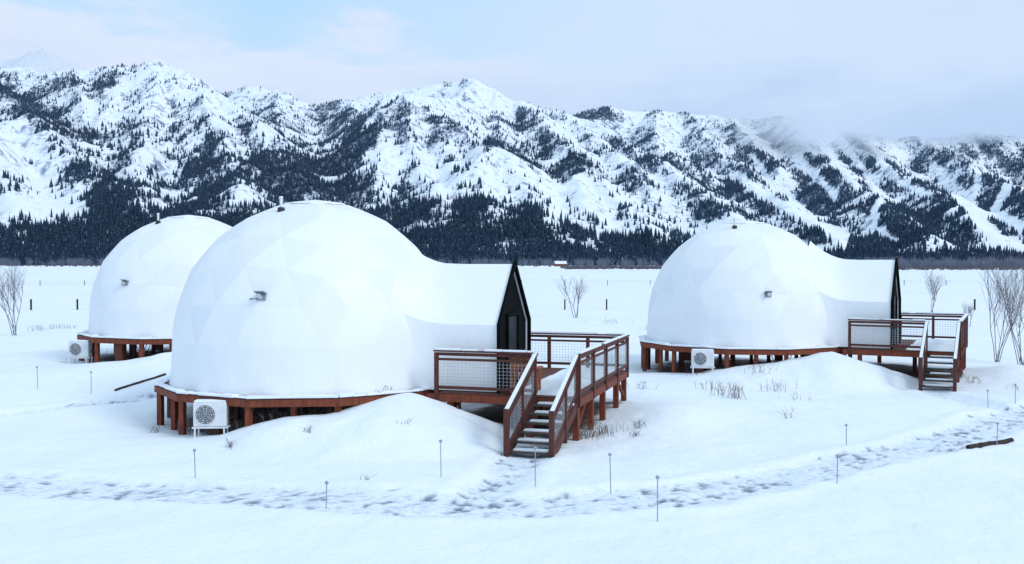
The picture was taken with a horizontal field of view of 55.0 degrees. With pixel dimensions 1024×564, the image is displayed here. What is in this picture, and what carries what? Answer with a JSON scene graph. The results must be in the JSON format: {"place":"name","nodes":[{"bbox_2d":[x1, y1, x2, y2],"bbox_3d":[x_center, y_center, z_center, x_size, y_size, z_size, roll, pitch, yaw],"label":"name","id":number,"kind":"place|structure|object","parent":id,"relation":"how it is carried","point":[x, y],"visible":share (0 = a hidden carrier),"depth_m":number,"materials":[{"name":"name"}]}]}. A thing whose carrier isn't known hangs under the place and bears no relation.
{"place":"outdoors","nodes":[
{"label":"outdoors","id":0,"kind":"place"},
{"bbox_2d":[0,265,1023,563],"bbox_3d":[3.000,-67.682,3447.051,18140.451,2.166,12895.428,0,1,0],"label":"ground","id":1,"kind":"structure","parent":0,"point":[94,469],"depth_m":24.39,"materials":[{"name":"white snow"}]},
{"bbox_2d":[0,260,27,334],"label":"bare shrub tree","id":2,"kind":"object","parent":1,"relation":"on","point":[13,290],"visible":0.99,"depth_m":65.27,"materials":[{"name":"grey plant"}]},
{"bbox_2d":[68,340,93,363],"bbox_3d":[-18.780,3.149,43.082,1.237,1.210,0.538,0,1,6],"label":"air conditioner unit","id":3,"kind":"object","parent":1,"relation":"on","point":[80,348],"visible":0.95,"depth_m":42.89,"materials":[{"name":"white paint"}]},
{"bbox_2d":[114,373,165,390],"bbox_3d":[-13.796,3.718,36.612,0.094,0.318,3.102,0,1,14],"label":"landscape timber","id":4,"kind":"object","parent":1,"relation":"on","point":[138,382],"visible":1,"depth_m":36.45,"materials":[{"name":"wood"}]},
{"bbox_2d":[76,213,231,362],"bbox_3d":[-14.306,0.423,46.123,11.570,7.176,9.719,0,1,12],"label":"geodesic dome tent","id":5,"kind":"object","parent":1,"relation":"on","point":[141,279],"visible":0.55,"depth_m":42.66,"materials":[{"name":"white fabric"}]},
{"bbox_2d":[193,449,195,477],"bbox_3d":[-7.453,4.362,23.125,0.086,0.882,0.090,-2,1,0],"label":"path light","id":6,"kind":"object","parent":1,"relation":"on","point":[194,450],"visible":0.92,"depth_m":23.11,"materials":[{"name":"metal"}]},
{"bbox_2d":[192,399,237,437],"bbox_3d":[-8.333,3.913,27.665,1.237,1.210,0.538,0,1,-4],"label":"air conditioner unit","id":7,"kind":"object","parent":1,"relation":"on","point":[211,414],"visible":0.98,"depth_m":27.46,"materials":[{"name":"white paint"}]},
{"bbox_2d":[5,263,556,266],"bbox_3d":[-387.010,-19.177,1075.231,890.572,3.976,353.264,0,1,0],"label":"distant brush","id":8,"kind":"object","parent":1,"relation":"on","point":[534,265],"visible":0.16,"depth_m":1010.89,"materials":[{"name":"grey plant"}]},
{"bbox_2d":[325,481,328,508],"bbox_3d":[-3.738,4.386,19.803,0.086,0.764,0.090,2,3,0],"label":"path light","id":9,"kind":"object","parent":1,"relation":"on","point":[326,482],"visible":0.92,"depth_m":19.78,"materials":[{"name":"metal"}]},
{"bbox_2d":[152,196,530,434],"bbox_3d":[-5.508,1.129,31.755,11.833,7.604,9.945,0,1,17],"label":"geodesic dome tent","id":10,"kind":"object","parent":1,"relation":"on","point":[337,306],"visible":0.94,"depth_m":28.69,"materials":[{"name":"white fabric"}]},
{"bbox_2d":[439,439,441,476],"bbox_3d":[-1.608,4.089,22.244,0.086,1.049,0.090,-1,0,0],"label":"path light","id":11,"kind":"object","parent":1,"relation":"on","point":[440,440],"visible":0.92,"depth_m":22.24,"materials":[{"name":"metal"}]},
{"bbox_2d":[30,299,975,309],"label":"field fence posts","id":12,"kind":"object","parent":1,"relation":"on","point":[564,304],"visible":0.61,"depth_m":101.76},
{"bbox_2d":[0,256,1023,265],"bbox_3d":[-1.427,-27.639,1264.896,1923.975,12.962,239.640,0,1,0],"label":"distant bare trees","id":13,"kind":"object","parent":1,"relation":"on","point":[81,262],"visible":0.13,"depth_m":1200.79,"materials":[{"name":"grey plant"}]},
{"bbox_2d":[5,252,1018,265],"bbox_3d":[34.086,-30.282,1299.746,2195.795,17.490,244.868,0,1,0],"label":"conifer row","id":14,"kind":"object","parent":1,"relation":"on","point":[660,260],"visible":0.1,"depth_m":1228.88,"materials":[{"name":"plant"}]},
{"bbox_2d":[427,331,629,457],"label":"wooden deck","id":15,"kind":"structure","parent":1,"relation":"on","point":[575,386],"depth_m":28.25,"materials":[{"name":"brown wood"}]},
{"bbox_2d":[509,354,542,392],"bbox_3d":[0.383,2.574,28.618,0.922,1.273,1.024,0,1,10],"label":"wooden armchair","id":16,"kind":"object","parent":15,"relation":"on","point":[511,367],"visible":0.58,"depth_m":28.41,"materials":[{"name":"brown wood"}]},
{"bbox_2d":[533,446,536,486],"bbox_3d":[0.510,4.128,21.478,0.086,1.078,0.090,0,2,0],"label":"path light","id":17,"kind":"object","parent":1,"relation":"on","point":[535,447],"visible":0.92,"depth_m":21.46,"materials":[{"name":"metal"}]},
{"bbox_2d":[554,261,566,265],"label":"farmhouse","id":18,"kind":"object","parent":1,"relation":"on","point":[558,263],"visible":0.86,"depth_m":997.40,"materials":[{"name":"paint"}]},
{"bbox_2d":[555,275,585,317],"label":"bare shrub tree","id":19,"kind":"object","parent":1,"relation":"on","point":[576,293],"visible":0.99,"depth_m":86.51,"materials":[{"name":"grey plant"}]},
{"bbox_2d":[608,453,611,493],"bbox_3d":[2.133,4.244,21.305,0.086,1.085,0.090,-1,1,0],"label":"path light","id":20,"kind":"object","parent":1,"relation":"on","point":[609,454],"visible":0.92,"depth_m":21.29,"materials":[{"name":"metal"}]},
{"bbox_2d":[559,264,662,268],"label":"distant brush","id":21,"kind":"object","parent":1,"relation":"on","point":[568,266],"visible":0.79,"depth_m":673.66,"materials":[{"name":"grey plant"}]},
{"bbox_2d":[656,475,659,521],"bbox_3d":[2.758,4.201,18.635,0.086,1.078,0.091,0,2,0],"label":"path light","id":22,"kind":"object","parent":1,"relation":"on","point":[657,477],"visible":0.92,"depth_m":18.62,"materials":[{"name":"metal"}]},
{"bbox_2d":[690,349,719,373],"bbox_3d":[8.120,3.423,41.287,1.237,1.210,0.538,0,1,6],"label":"air conditioner unit","id":23,"kind":"object","parent":1,"relation":"on","point":[702,358],"visible":0.98,"depth_m":41.09,"materials":[{"name":"white paint"}]},
{"bbox_2d":[639,218,900,372],"bbox_3d":[11.503,0.832,45.124,11.603,7.440,9.792,1,1,27],"label":"geodesic dome tent","id":24,"kind":"object","parent":1,"relation":"on","point":[741,287],"visible":0.98,"depth_m":42.12,"materials":[{"name":"white fabric"}]},
{"bbox_2d":[836,454,838,482],"bbox_3d":[7.311,4.297,22.106,0.086,0.854,0.090,0,3,0],"label":"path light","id":25,"kind":"object","parent":1,"relation":"on","point":[837,455],"visible":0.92,"depth_m":22.09,"materials":[{"name":"metal"}]},
{"bbox_2d":[842,312,968,391],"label":"wooden deck","id":26,"kind":"structure","parent":1,"relation":"on","point":[924,348],"depth_m":40.77,"materials":[{"name":"wood"}]},
{"bbox_2d":[923,269,949,312],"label":"bare shrub tree","id":27,"kind":"object","parent":1,"relation":"on","point":[931,290],"visible":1,"depth_m":96.48,"materials":[{"name":"grey plant"}]},
{"bbox_2d":[865,255,1023,267],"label":"distant bare trees","id":28,"kind":"object","parent":1,"relation":"on","point":[928,261],"visible":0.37,"depth_m":747.00,"materials":[{"name":"grey plant"}]},
{"bbox_2d":[899,264,1023,269],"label":"distant brush","id":29,"kind":"object","parent":1,"relation":"on","point":[949,267],"visible":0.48,"depth_m":613.37,"materials":[{"name":"grey plant"}]},
{"bbox_2d":[962,302,975,326],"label":"bare shrub tree","id":30,"kind":"object","parent":1,"relation":"on","point":[970,310],"visible":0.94,"depth_m":75.42,"materials":[{"name":"grey plant"}]},
{"bbox_2d":[966,438,1013,448],"bbox_3d":[13.053,4.413,26.819,2.455,0.223,0.151,-1,2,-38],"label":"landscape timber","id":31,"kind":"object","parent":1,"relation":"on","point":[988,443],"visible":0.97,"depth_m":26.66,"materials":[{"name":"brown wood"}]},
{"bbox_2d":[973,254,1023,361],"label":"bare shrub tree","id":32,"kind":"object","parent":1,"relation":"on","point":[994,315],"visible":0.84,"depth_m":48.30,"materials":[{"name":"plant"}]},
{"bbox_2d":[982,240,1023,364],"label":"bare shrub tree","id":33,"kind":"object","parent":1,"relation":"on","point":[1011,321],"visible":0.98,"depth_m":47.22,"materials":[{"name":"brown plant"}]},
{"bbox_2d":[0,49,1023,253],"bbox_3d":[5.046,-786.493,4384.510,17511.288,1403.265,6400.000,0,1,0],"label":"mountains","id":34,"kind":"structure","parent":0,"point":[22,144],"depth_m":3199.37,"materials":[{"name":"white snow"}]},
{"bbox_2d":[0,63,1023,264],"bbox_3d":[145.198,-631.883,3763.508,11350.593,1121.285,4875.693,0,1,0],"label":"conifer forest","id":35,"kind":"object","parent":34,"relation":"on","point":[468,242],"visible":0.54,"depth_m":2555.41,"materials":[{"name":"plant"}]},
{"bbox_2d":[0,0,1023,152],"label":"sky","id":36,"kind":"structure","parent":0,"point":[811,75],"materials":[{"name":"blue"}]},
{"bbox_2d":[16,319,1018,479],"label":"dry grass","id":37,"kind":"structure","parent":0,"point":[206,431],"depth_m":28.82,"materials":[{"name":"brown plant"}]}
]}

